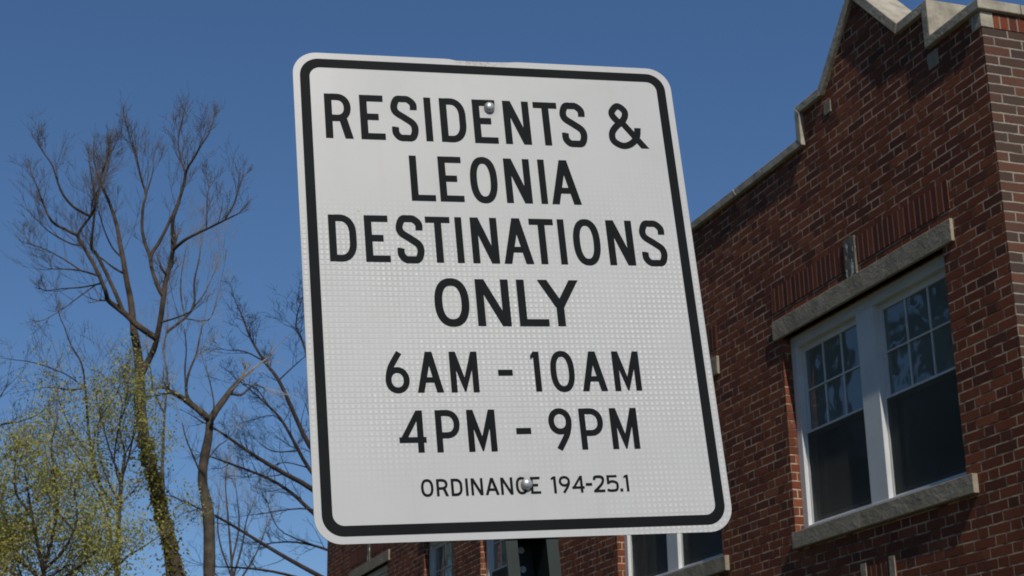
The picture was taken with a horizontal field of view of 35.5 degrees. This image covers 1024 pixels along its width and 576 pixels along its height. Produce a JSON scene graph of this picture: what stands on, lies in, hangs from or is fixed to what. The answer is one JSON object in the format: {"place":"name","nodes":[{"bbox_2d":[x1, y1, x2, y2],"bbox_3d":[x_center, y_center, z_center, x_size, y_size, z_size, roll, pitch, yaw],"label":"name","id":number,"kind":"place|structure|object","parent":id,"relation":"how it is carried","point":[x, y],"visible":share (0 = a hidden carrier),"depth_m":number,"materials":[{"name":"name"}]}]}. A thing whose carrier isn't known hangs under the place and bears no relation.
{"place":"outdoors","nodes":[
{"label":"outdoors","id":0,"kind":"place"},
{"bbox_2d":[0,0,1023,575],"label":"sky","id":1,"kind":"structure","parent":0,"point":[736,72],"materials":[{"name":"blue"}]},
{"bbox_2d":[327,0,1023,575],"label":"brick building","id":2,"kind":"structure","parent":0,"point":[859,250],"depth_m":11.49,"materials":[{"name":"brick"}]},
{"bbox_2d":[367,565,386,575],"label":"window","id":3,"kind":"structure","parent":2,"relation":"in","point":[382,571],"depth_m":24.32,"materials":[{"name":"white paint"}]},
{"bbox_2d":[430,541,452,575],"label":"window","id":4,"kind":"structure","parent":2,"relation":"in","point":[441,552],"depth_m":21.49,"materials":[{"name":"blue glass"}]},
{"bbox_2d":[486,539,507,575],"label":"window","id":5,"kind":"structure","parent":2,"relation":"in","point":[496,551],"depth_m":19.29,"materials":[{"name":"blue glass"}]},
{"bbox_2d":[624,529,722,575],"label":"window","id":6,"kind":"structure","parent":2,"relation":"in","point":[645,554],"depth_m":14.52,"materials":[{"name":"glass"}]},
{"bbox_2d":[790,254,966,528],"bbox_3d":[2.631,0.809,11.439,0.132,1.540,2.250,5,-19,-18],"label":"window","id":7,"kind":"structure","parent":2,"relation":"in","point":[878,418],"depth_m":11.39,"materials":[{"name":"glass"}]},
{"label":"ground","id":8,"kind":"structure","parent":0,"visible":0},
{"bbox_2d":[0,342,91,559],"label":"budding tree","id":9,"kind":"object","parent":8,"relation":"on","point":[7,385],"visible":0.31,"depth_m":36.84,"materials":[{"name":"green plant"}]},
{"bbox_2d":[0,377,179,575],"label":"budding tree","id":10,"kind":"object","parent":8,"relation":"on","point":[12,544],"visible":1,"depth_m":30.02,"materials":[{"name":"green plant"}]},
{"bbox_2d":[0,251,219,575],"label":"budding tree","id":11,"kind":"object","parent":8,"relation":"on","point":[134,390],"visible":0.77,"depth_m":33.15,"materials":[{"name":"green plant"}]},
{"bbox_2d":[2,80,253,575],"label":"bare tree","id":12,"kind":"object","parent":8,"relation":"on","point":[174,563],"visible":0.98,"depth_m":35.38,"materials":[{"name":"brown plant"}]},
{"bbox_2d":[127,188,245,575],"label":"bare tree","id":13,"kind":"object","parent":8,"relation":"on","point":[200,242],"visible":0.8,"depth_m":48.53,"materials":[{"name":"brown plant"}]},
{"bbox_2d":[123,259,306,575],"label":"bare tree","id":14,"kind":"object","parent":8,"relation":"on","point":[209,563],"visible":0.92,"depth_m":38.21,"materials":[{"name":"brown plant"}]},
{"bbox_2d":[130,269,326,575],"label":"bare tree","id":15,"kind":"object","parent":8,"relation":"on","point":[305,439],"visible":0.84,"depth_m":40.51,"materials":[{"name":"brown plant"}]},
{"bbox_2d":[190,419,282,575],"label":"bare tree","id":16,"kind":"object","parent":8,"relation":"on","point":[229,534],"visible":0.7,"depth_m":52.30,"materials":[{"name":"brown plant"}]},
{"bbox_2d":[293,53,731,575],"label":"street sign","id":17,"kind":"object","parent":8,"relation":"on","point":[505,334],"visible":1,"depth_m":2.36,"materials":[{"name":"metal"}]}
]}

